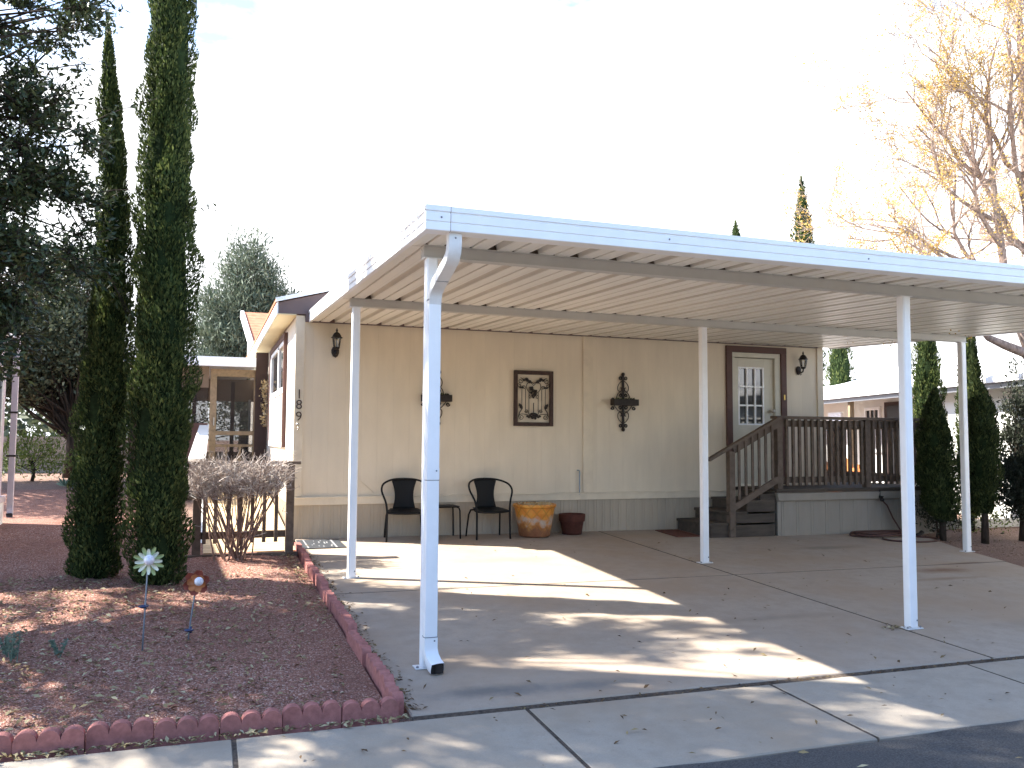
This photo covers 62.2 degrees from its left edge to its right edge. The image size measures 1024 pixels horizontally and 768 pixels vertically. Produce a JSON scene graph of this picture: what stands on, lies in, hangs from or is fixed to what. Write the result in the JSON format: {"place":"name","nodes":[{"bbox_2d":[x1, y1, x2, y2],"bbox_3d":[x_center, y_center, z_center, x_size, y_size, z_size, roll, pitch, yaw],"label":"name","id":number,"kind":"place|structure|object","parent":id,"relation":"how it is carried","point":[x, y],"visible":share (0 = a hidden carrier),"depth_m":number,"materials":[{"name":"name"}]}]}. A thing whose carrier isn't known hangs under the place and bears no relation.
{"place":"outdoors","nodes":[
{"label":"outdoors","id":0,"kind":"place"},
{"bbox_2d":[0,489,134,527],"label":"back path","id":1,"kind":"structure","parent":0,"point":[32,508],"depth_m":12.75,"materials":[{"name":"beige concrete"}]},
{"bbox_2d":[0,659,1023,767],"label":"sidewalk","id":2,"kind":"structure","parent":0,"point":[913,702],"depth_m":4.34,"materials":[{"name":"concrete"}]},
{"bbox_2d":[232,531,1023,767],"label":"driveway joint","id":3,"kind":"object","parent":2,"relation":"on","point":[416,718],"visible":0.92,"depth_m":5.02,"materials":[{"name":"grey concrete"}]},
{"bbox_2d":[514,656,1018,708],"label":"leaf litter","id":4,"kind":"object","parent":3,"relation":"on","point":[774,682],"visible":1,"depth_m":5.25,"materials":[{"name":"brown plant"}]},
{"bbox_2d":[283,677,1008,760],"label":"fallen leaves","id":5,"kind":"object","parent":2,"relation":"on","point":[816,721],"visible":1,"depth_m":4.48,"materials":[{"name":"brown plant"}]},
{"bbox_2d":[0,0,1023,440],"label":"sky","id":6,"kind":"structure","parent":0,"point":[327,126],"materials":[{"name":"white"}]},
{"bbox_2d":[1,440,1023,746],"bbox_3d":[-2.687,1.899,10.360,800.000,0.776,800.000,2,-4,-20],"label":"ground","id":7,"kind":"structure","parent":0,"point":[997,548],"depth_m":12.61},
{"bbox_2d":[0,731,13,762],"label":"edging block","id":8,"kind":"structure","parent":7,"relation":"on","point":[6,740],"depth_m":3.85,"materials":[{"name":"red concrete"}]},
{"bbox_2d":[0,333,20,524],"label":"neighbour house","id":9,"kind":"structure","parent":7,"relation":"on","point":[12,455],"depth_m":11.13,"materials":[{"name":"grey paint"}]},
{"bbox_2d":[0,376,3,455],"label":"window","id":10,"kind":"structure","parent":9,"relation":"in","point":[1,383],"depth_m":10.89,"materials":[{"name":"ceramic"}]},
{"bbox_2d":[2,423,73,480],"bbox_3d":[-9.860,1.419,17.415,1.752,1.259,1.783,-2,-4,28],"label":"green shrub","id":11,"kind":"object","parent":7,"relation":"on","point":[32,460],"visible":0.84,"depth_m":17.32,"materials":[{"name":"green plant"}]},
{"bbox_2d":[11,724,85,761],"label":"edging block","id":12,"kind":"structure","parent":7,"relation":"on","point":[47,740],"depth_m":3.90,"materials":[{"name":"red concrete"}]},
{"bbox_2d":[54,477,73,485],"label":"agave","id":13,"kind":"object","parent":7,"relation":"on","point":[64,482],"visible":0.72,"depth_m":16.30,"materials":[{"name":"green plant"}]},
{"bbox_2d":[2,436,128,472],"bbox_3d":[-12.249,1.896,21.285,5.400,1.150,0.200,2,-4,-20],"label":"hedge","id":14,"kind":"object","parent":7,"relation":"on","point":[40,440],"depth_m":21.34,"materials":[{"name":"green plant"}]},
{"bbox_2d":[5,236,132,477],"bbox_3d":[-10.426,-0.627,18.878,4.021,5.538,3.429,2,-4,-20],"label":"broadleaf tree","id":15,"kind":"object","parent":7,"relation":"on","point":[52,392],"visible":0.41,"depth_m":18.48,"materials":[{"name":"green plant"}]},
{"bbox_2d":[4,392,137,436],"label":"trees","id":16,"kind":"object","parent":7,"relation":"on","point":[30,420],"visible":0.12,"depth_m":32.56,"materials":[{"name":"green plant"}]},
{"bbox_2d":[60,14,137,578],"bbox_3d":[-3.764,-0.781,7.858,0.604,5.299,0.753,2,-4,-20],"label":"cypress tree","id":17,"kind":"object","parent":7,"relation":"on","point":[96,477],"visible":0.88,"depth_m":7.65,"materials":[{"name":"green plant"}]},
{"bbox_2d":[0,0,215,388],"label":"live oak","id":18,"kind":"object","parent":7,"relation":"on","point":[27,182],"visible":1,"depth_m":6.79,"materials":[{"name":"green plant"}]},
{"bbox_2d":[85,717,153,753],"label":"edging block","id":19,"kind":"structure","parent":7,"relation":"on","point":[99,733],"depth_m":4.02,"materials":[{"name":"red concrete"}]},
{"bbox_2d":[115,0,205,585],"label":"cypress tree","id":20,"kind":"object","parent":7,"relation":"on","point":[156,492],"visible":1,"depth_m":7.43,"materials":[{"name":"green plant"}]},
{"bbox_2d":[124,387,247,447],"bbox_3d":[-8.354,0.906,21.776,4.580,2.911,3.076,2,-4,-20],"label":"broadleaf tree","id":21,"kind":"object","parent":7,"relation":"on","point":[226,413],"visible":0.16,"depth_m":22.20,"materials":[{"name":"green plant"}]},
{"bbox_2d":[154,713,218,746],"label":"edging block","id":22,"kind":"structure","parent":7,"relation":"on","point":[187,726],"depth_m":4.11,"materials":[{"name":"red concrete"}]},
{"bbox_2d":[0,525,381,741],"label":"gravel bed","id":23,"kind":"object","parent":7,"relation":"on","point":[27,546],"visible":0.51,"depth_m":5.69,"materials":[{"name":"red gravel"}]},
{"bbox_2d":[0,636,9,656],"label":"spurge plant","id":24,"kind":"object","parent":23,"relation":"on","point":[4,648],"visible":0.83,"depth_m":5.29,"materials":[{"name":"green plant"}]},
{"bbox_2d":[5,631,23,662],"bbox_3d":[-3.058,1.626,5.216,0.068,0.205,0.105,-2,-4,32],"label":"spurge plant","id":25,"kind":"object","parent":23,"relation":"on","point":[12,648],"visible":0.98,"depth_m":5.21,"materials":[{"name":"green plant"}]},
{"bbox_2d":[47,638,68,657],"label":"spurge plant","id":26,"kind":"object","parent":23,"relation":"on","point":[54,647],"visible":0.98,"depth_m":5.34,"materials":[{"name":"green plant"}]},
{"bbox_2d":[133,547,163,650],"bbox_3d":[-2.351,1.408,5.460,0.165,0.707,0.104,0,-4,8],"label":"solar flower","id":27,"kind":"object","parent":23,"relation":"on","point":[148,561],"visible":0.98,"depth_m":5.48,"materials":[{"name":"white plastic"}]},
{"bbox_2d":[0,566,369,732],"bbox_3d":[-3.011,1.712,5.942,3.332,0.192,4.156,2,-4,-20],"label":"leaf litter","id":28,"kind":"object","parent":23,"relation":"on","point":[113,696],"visible":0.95,"depth_m":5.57,"materials":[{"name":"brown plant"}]},
{"bbox_2d":[183,570,209,639],"bbox_3d":[-2.138,1.518,5.723,0.156,0.517,0.093,0,-4,6],"label":"solar flower","id":29,"kind":"object","parent":23,"relation":"on","point":[196,582],"visible":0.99,"depth_m":5.73,"materials":[{"name":"orange plastic"}]},
{"bbox_2d":[271,552,330,620],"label":"leaf litter","id":30,"kind":"object","parent":23,"relation":"on","point":[297,573],"visible":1,"depth_m":7.46,"materials":[{"name":"brown plant"}]},
{"bbox_2d":[127,353,268,491],"bbox_3d":[-6.019,0.845,16.242,2.330,2.660,4.020,2,-4,-20],"label":"screened porch","id":31,"kind":"object","parent":7,"relation":"on","point":[224,378],"visible":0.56,"depth_m":15.01,"materials":[{"name":"white wood"}]},
{"bbox_2d":[208,369,255,474],"bbox_3d":[-4.887,0.798,14.900,0.820,2.110,0.084,2,-4,-20],"label":"screen door","id":32,"kind":"structure","parent":31,"relation":"in","point":[215,373],"depth_m":14.84,"materials":[{"name":"beige wood"}]},
{"bbox_2d":[0,713,408,759],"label":"leaf litter","id":33,"kind":"object","parent":7,"relation":"on","point":[147,741],"visible":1,"depth_m":4.04,"materials":[{"name":"brown plant"}]},
{"bbox_2d":[188,425,295,553],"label":"entry ramp","id":34,"kind":"structure","parent":7,"relation":"on","point":[200,446],"depth_m":11.22,"materials":[{"name":"beige wood"}]},
{"bbox_2d":[184,449,301,561],"bbox_3d":[-2.842,1.261,8.790,1.280,1.234,0.772,2,-4,-20],"label":"clipped bush","id":35,"kind":"object","parent":7,"relation":"on","point":[210,486],"visible":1,"depth_m":8.73,"materials":[{"name":"grey plant"}]},
{"bbox_2d":[185,461,300,557],"bbox_3d":[-2.941,1.376,9.146,1.270,1.083,0.170,2,-4,-20],"label":"ramp railing","id":36,"kind":"object","parent":7,"relation":"on","point":[287,533],"visible":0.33,"depth_m":9.18,"materials":[{"name":"brown wood"}]},
{"bbox_2d":[185,221,303,451],"bbox_3d":[-8.590,-1.301,27.026,5.366,8.022,3.920,2,-4,-20],"label":"pine tree","id":37,"kind":"object","parent":7,"relation":"on","point":[221,332],"visible":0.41,"depth_m":26.52,"materials":[{"name":"green plant"}]},
{"bbox_2d":[219,707,281,740],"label":"edging block","id":38,"kind":"structure","parent":7,"relation":"on","point":[270,719],"depth_m":4.20,"materials":[{"name":"red concrete"}]},
{"bbox_2d":[294,542,301,556],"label":"edging block","id":39,"kind":"structure","parent":7,"relation":"on","point":[297,545],"depth_m":9.35,"materials":[{"name":"red concrete"}]},
{"bbox_2d":[298,547,305,559],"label":"edging block","id":40,"kind":"structure","parent":7,"relation":"on","point":[301,549],"depth_m":9.17,"materials":[{"name":"red concrete"}]},
{"bbox_2d":[300,551,308,563],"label":"edging block","id":41,"kind":"structure","parent":7,"relation":"on","point":[303,553],"depth_m":8.88,"materials":[{"name":"red concrete"}]},
{"bbox_2d":[302,556,310,568],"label":"edging block","id":42,"kind":"structure","parent":7,"relation":"on","point":[306,559],"depth_m":8.59,"materials":[{"name":"red concrete"}]},
{"bbox_2d":[305,562,313,575],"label":"edging block","id":43,"kind":"structure","parent":7,"relation":"on","point":[307,564],"depth_m":8.30,"materials":[{"name":"red concrete"}]},
{"bbox_2d":[282,700,340,733],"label":"edging block","id":44,"kind":"structure","parent":7,"relation":"on","point":[313,713],"depth_m":4.32,"materials":[{"name":"red concrete"}]},
{"bbox_2d":[309,566,319,584],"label":"edging block","id":45,"kind":"structure","parent":7,"relation":"on","point":[313,570],"depth_m":7.94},
{"bbox_2d":[315,573,324,587],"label":"edging block","id":46,"kind":"structure","parent":7,"relation":"on","point":[318,575],"depth_m":7.75,"materials":[{"name":"red concrete"}]},
{"bbox_2d":[317,578,328,591],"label":"edging block","id":47,"kind":"structure","parent":7,"relation":"on","point":[322,582],"depth_m":7.47,"materials":[{"name":"red concrete"}]},
{"bbox_2d":[319,586,331,601],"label":"edging block","id":48,"kind":"structure","parent":7,"relation":"on","point":[323,590],"depth_m":7.17,"materials":[{"name":"red concrete"}]},
{"bbox_2d":[325,592,336,611],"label":"edging block","id":49,"kind":"structure","parent":7,"relation":"on","point":[330,597],"depth_m":6.84,"materials":[{"name":"red concrete"}]},
{"bbox_2d":[331,600,343,621],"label":"edging block","id":50,"kind":"structure","parent":7,"relation":"on","point":[336,605],"depth_m":6.60,"materials":[{"name":"red concrete"}]},
{"bbox_2d":[337,609,350,631],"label":"edging block","id":51,"kind":"structure","parent":7,"relation":"on","point":[342,614],"depth_m":6.34,"materials":[{"name":"red concrete"}]},
{"bbox_2d":[343,617,356,636],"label":"edging block","id":52,"kind":"structure","parent":7,"relation":"on","point":[349,623],"depth_m":6.05,"materials":[{"name":"red concrete"}]},
{"bbox_2d":[346,630,361,650],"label":"edging block","id":53,"kind":"structure","parent":7,"relation":"on","point":[352,636],"depth_m":5.76,"materials":[{"name":"red concrete"}]},
{"bbox_2d":[354,638,371,668],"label":"edging block","id":54,"kind":"structure","parent":7,"relation":"on","point":[362,648],"depth_m":5.42,"materials":[{"name":"red concrete"}]},
{"bbox_2d":[341,696,398,727],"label":"edging block","id":55,"kind":"structure","parent":7,"relation":"on","point":[387,707],"depth_m":4.41,"materials":[{"name":"red concrete"}]},
{"bbox_2d":[365,653,382,681],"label":"edging block","id":56,"kind":"structure","parent":7,"relation":"on","point":[372,660],"depth_m":5.21,"materials":[{"name":"red concrete"}]},
{"bbox_2d":[373,665,393,696],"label":"edging block","id":57,"kind":"structure","parent":7,"relation":"on","point":[381,674],"depth_m":4.92,"materials":[{"name":"red concrete"}]},
{"bbox_2d":[382,681,403,718],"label":"edging block","id":58,"kind":"structure","parent":7,"relation":"on","point":[390,688],"depth_m":4.58,"materials":[{"name":"red concrete"}]},
{"bbox_2d":[240,286,823,541],"bbox_3d":[-0.977,0.373,17.358,8.600,4.212,12.005,2,-4,-20],"label":"mobile home","id":59,"kind":"object","parent":7,"relation":"on","point":[593,462],"visible":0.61,"depth_m":11.56,"materials":[{"name":"beige"}]},
{"bbox_2d":[259,379,268,426],"bbox_3d":[-4.378,0.341,15.005,0.208,0.841,0.635,2,-4,-20],"label":"dried flower swag","id":60,"kind":"object","parent":59,"relation":"attached to","point":[265,387],"visible":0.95,"depth_m":14.95,"materials":[{"name":"beige plant"}]},
{"bbox_2d":[267,332,287,446],"bbox_3d":[-3.589,0.161,12.941,0.050,1.580,2.810,2,-4,-20],"label":"window","id":61,"kind":"structure","parent":59,"relation":"in","point":[278,354],"depth_m":12.65,"materials":[{"name":"white glass"}]},
{"bbox_2d":[331,329,342,357],"bbox_3d":[-2.192,-0.515,10.590,0.144,0.368,0.201,2,-4,-20],"label":"wall lantern","id":62,"kind":"object","parent":59,"relation":"attached to","point":[334,349],"depth_m":10.56,"materials":[{"name":"metal"}]},
{"bbox_2d":[421,371,451,417],"bbox_3d":[-0.980,0.175,11.018,0.397,0.834,0.137,2,-4,-20],"label":"wall cross","id":63,"kind":"object","parent":59,"relation":"attached to","point":[445,397],"visible":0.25,"depth_m":11.01,"materials":[{"name":"metal"}]},
{"bbox_2d":[513,370,552,425],"bbox_3d":[0.295,0.196,11.514,0.570,0.752,0.048,2,-4,-20],"label":"wall grille","id":64,"kind":"object","parent":59,"relation":"attached to","point":[535,416],"depth_m":11.50,"materials":[{"name":"metal"}]},
{"bbox_2d":[610,373,638,431],"bbox_3d":[1.583,0.252,11.941,0.397,0.834,0.134,2,-4,-20],"label":"wall cross","id":65,"kind":"object","parent":59,"relation":"attached to","point":[623,402],"visible":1,"depth_m":11.95,"materials":[{"name":"metal"}]},
{"bbox_2d":[735,358,774,482],"bbox_3d":[3.652,0.547,12.742,0.710,1.870,0.132,2,-4,-20],"label":"door","id":66,"kind":"structure","parent":59,"relation":"in","point":[754,406],"depth_m":12.79,"materials":[{"name":"white wood"}]},
{"bbox_2d":[796,352,807,374],"bbox_3d":[4.434,-0.318,12.973,0.144,0.368,0.201,2,-4,-20],"label":"wall lantern","id":67,"kind":"object","parent":59,"relation":"attached to","point":[800,359],"depth_m":12.95,"materials":[{"name":"metal"}]},
{"bbox_2d":[730,220,740,235],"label":"cypress tree","id":68,"kind":"object","parent":7,"relation":"on","point":[735,230],"depth_m":29.45,"materials":[{"name":"green plant"}]},
{"bbox_2d":[676,416,933,537],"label":"deck","id":69,"kind":"structure","parent":7,"relation":"on","point":[842,500],"depth_m":12.00,"materials":[{"name":"brown wood"}]},
{"bbox_2d":[879,489,883,501],"bbox_3d":[5.323,1.609,12.235,0.078,0.175,0.093,-2,-4,26],"label":"tap","id":70,"kind":"object","parent":69,"relation":"attached to","point":[881,498],"visible":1,"depth_m":12.23,"materials":[{"name":"metal"}]},
{"bbox_2d":[790,176,826,380],"bbox_3d":[10.498,-1.960,30.317,1.497,11.218,1.528,2,-4,-20],"label":"cypress tree","id":71,"kind":"object","parent":7,"relation":"on","point":[802,235],"visible":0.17,"depth_m":30.35,"materials":[{"name":"green plant"}]},
{"bbox_2d":[823,347,856,386],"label":"cypress tree","id":72,"kind":"object","parent":7,"relation":"on","point":[839,369],"visible":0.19,"depth_m":23.32,"materials":[{"name":"green plant"}]},
{"bbox_2d":[847,458,859,471],"bbox_3d":[6.616,1.944,17.003,0.061,0.920,3.056,0,-4,4],"label":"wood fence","id":73,"kind":"object","parent":7,"relation":"on","point":[852,466],"visible":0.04,"depth_m":16.31,"materials":[{"name":"orange wood"}]},
{"bbox_2d":[753,0,1023,358],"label":"bare tree","id":74,"kind":"object","parent":7,"relation":"on","point":[999,218],"visible":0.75,"depth_m":11.20,"materials":[{"name":"yellow plant"}]},
{"bbox_2d":[823,350,1023,518],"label":"white house","id":75,"kind":"structure","parent":7,"relation":"on","point":[873,394],"depth_m":18.70,"materials":[{"name":"paint"}]},
{"bbox_2d":[864,407,881,452],"bbox_3d":[8.393,1.068,19.730,0.050,1.050,0.700,1,-4,-5],"label":"window","id":76,"kind":"structure","parent":75,"relation":"in","point":[872,412],"depth_m":19.64,"materials":[{"name":"white glass"}]},
{"bbox_2d":[884,400,912,483],"bbox_3d":[8.478,1.399,18.594,0.075,2.040,1.070,1,-4,-5],"label":"door","id":77,"kind":"structure","parent":75,"relation":"in","point":[891,409],"depth_m":18.76,"materials":[{"name":"brown paint"}]},
{"bbox_2d":[911,341,950,484],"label":"cypress tree","id":78,"kind":"object","parent":7,"relation":"on","point":[926,377],"visible":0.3,"depth_m":13.86,"materials":[{"name":"green plant"}]},
{"bbox_2d":[913,387,961,540],"bbox_3d":[5.973,1.134,11.953,0.637,2.228,0.668,2,-4,-20],"label":"cypress tree","id":79,"kind":"object","parent":7,"relation":"on","point":[938,479],"visible":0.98,"depth_m":11.81,"materials":[{"name":"green plant"}]},
{"bbox_2d":[915,395,973,526],"bbox_3d":[6.205,1.200,12.320,0.808,2.127,1.142,-1,-4,15],"label":"juniper","id":80,"kind":"object","parent":7,"relation":"on","point":[955,442],"visible":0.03,"depth_m":12.31,"materials":[{"name":"green plant"}]},
{"bbox_2d":[915,495,980,537],"bbox_3d":[6.133,1.915,12.072,1.217,0.682,0.710,2,-4,-20],"label":"shrub","id":81,"kind":"object","parent":7,"relation":"on","point":[936,528],"visible":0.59,"depth_m":12.01,"materials":[{"name":"green plant"}]},
{"bbox_2d":[952,337,980,530],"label":"cypress tree","id":82,"kind":"object","parent":7,"relation":"on","point":[956,430],"visible":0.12,"depth_m":13.16,"materials":[{"name":"green plant"}]},
{"bbox_2d":[926,527,1023,555],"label":"leaf litter","id":83,"kind":"object","parent":7,"relation":"on","point":[979,534],"visible":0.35,"depth_m":11.80,"materials":[{"name":"brown plant"}]},
{"bbox_2d":[933,518,1019,529],"bbox_3d":[7.346,2.205,13.402,3.050,0.135,0.060,2,-4,-20],"label":"border board","id":84,"kind":"object","parent":7,"relation":"on","point":[995,524],"visible":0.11,"depth_m":13.49,"materials":[{"name":"wood"}]},
{"bbox_2d":[949,507,1017,532],"bbox_3d":[7.252,2.030,13.017,0.930,0.664,1.051,-3,-5,42],"label":"shrub","id":85,"kind":"object","parent":7,"relation":"on","point":[996,512],"visible":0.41,"depth_m":12.88,"materials":[{"name":"green plant"}]},
{"bbox_2d":[967,337,1004,543],"bbox_3d":[6.577,0.768,11.812,0.533,2.978,0.535,2,-4,-20],"label":"cypress tree","id":86,"kind":"object","parent":7,"relation":"on","point":[984,442],"visible":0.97,"depth_m":11.69,"materials":[{"name":"green plant"}]},
{"bbox_2d":[990,352,1023,540],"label":"juniper","id":87,"kind":"object","parent":7,"relation":"on","point":[1012,490],"visible":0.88,"depth_m":12.07,"materials":[{"name":"green plant"}]},
{"bbox_2d":[295,529,1023,720],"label":"driveway","id":88,"kind":"structure","parent":0,"point":[581,650],"depth_m":7.05,"materials":[{"name":"concrete"}]},
{"bbox_2d":[296,539,346,548],"bbox_3d":[-2.255,1.886,10.011,0.515,0.038,0.650,2,-4,-20],"label":"floor mat","id":89,"kind":"object","parent":88,"relation":"on","point":[325,543],"visible":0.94,"depth_m":9.98,"materials":[{"name":"fabric"}]},
{"bbox_2d":[309,554,427,709],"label":"leaf litter","id":90,"kind":"object","parent":88,"relation":"on","point":[401,689],"visible":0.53,"depth_m":5.60,"materials":[{"name":"brown plant"}]},
{"bbox_2d":[381,478,421,541],"bbox_3d":[-1.336,1.555,10.546,0.599,0.762,0.440,1,-4,-11],"label":"patio chair","id":91,"kind":"object","parent":88,"relation":"on","point":[404,499],"visible":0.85,"depth_m":10.68,"materials":[{"name":"black metal"}]},
{"bbox_2d":[439,504,460,538],"bbox_3d":[-0.908,1.749,10.778,0.453,0.408,0.351,2,-4,-20],"label":"side table","id":92,"kind":"object","parent":88,"relation":"on","point":[452,506],"visible":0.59,"depth_m":10.70,"materials":[{"name":"black metal"}]},
{"bbox_2d":[465,478,512,539],"bbox_3d":[-0.299,1.591,10.887,0.599,0.762,0.440,2,-4,-22],"label":"patio chair","id":93,"kind":"object","parent":88,"relation":"on","point":[485,503],"visible":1,"depth_m":10.99,"materials":[{"name":"black metal"}]},
{"bbox_2d":[513,500,555,537],"bbox_3d":[0.295,1.759,11.127,0.576,0.467,0.576,2,-4,-20],"label":"flower pot","id":94,"kind":"object","parent":88,"relation":"on","point":[534,519],"visible":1,"depth_m":10.93,"materials":[{"name":"orange ceramic"}]},
{"bbox_2d":[559,513,584,534],"bbox_3d":[0.804,1.880,11.399,0.360,0.270,0.360,2,-4,-20],"label":"terracotta pot","id":95,"kind":"object","parent":88,"relation":"on","point":[571,523],"visible":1,"depth_m":11.27,"materials":[{"name":"ceramic"}]},
{"bbox_2d":[308,540,1006,699],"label":"fallen leaves","id":96,"kind":"object","parent":88,"relation":"on","point":[646,685],"visible":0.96,"depth_m":5.98,"materials":[{"name":"brown plant"}]},
{"bbox_2d":[309,204,1023,674],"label":"carport","id":97,"kind":"object","parent":88,"relation":"on","point":[431,268],"visible":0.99,"depth_m":6.77,"materials":[{"name":"metal"}]},
{"bbox_2d":[655,529,699,536],"bbox_3d":[2.274,2.053,11.675,0.370,0.039,0.640,2,-4,-20],"label":"door mat","id":98,"kind":"object","parent":88,"relation":"on","point":[676,532],"depth_m":11.61,"materials":[{"name":"fabric"}]},
{"bbox_2d":[882,624,904,629],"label":"fallen leaves","id":99,"kind":"object","parent":88,"relation":"on","point":[896,626],"visible":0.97,"depth_m":6.61,"materials":[{"name":"brown plant"}]},
{"bbox_2d":[849,501,939,542],"bbox_3d":[5.301,1.900,11.798,1.103,0.509,0.919,2,-4,-20],"label":"garden hose","id":100,"kind":"object","parent":88,"relation":"on","point":[875,533],"visible":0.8,"depth_m":11.81,"materials":[{"name":"black rubber"}]},
{"bbox_2d":[916,530,923,535],"bbox_3d":[5.736,2.115,11.973,0.198,0.089,0.078,3,-4,-30],"label":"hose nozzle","id":101,"kind":"object","parent":88,"relation":"on","point":[921,533],"visible":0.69,"depth_m":11.96,"materials":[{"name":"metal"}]},
{"bbox_2d":[656,720,1023,767],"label":"road","id":102,"kind":"structure","parent":0,"point":[998,745],"depth_m":4.09,"materials":[{"name":"grey asphalt"}]},
{"bbox_2d":[799,750,1021,766],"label":"fallen leaves","id":103,"kind":"object","parent":102,"relation":"on","point":[804,751],"visible":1,"depth_m":4.03,"materials":[{"name":"brown plant"}]}
]}

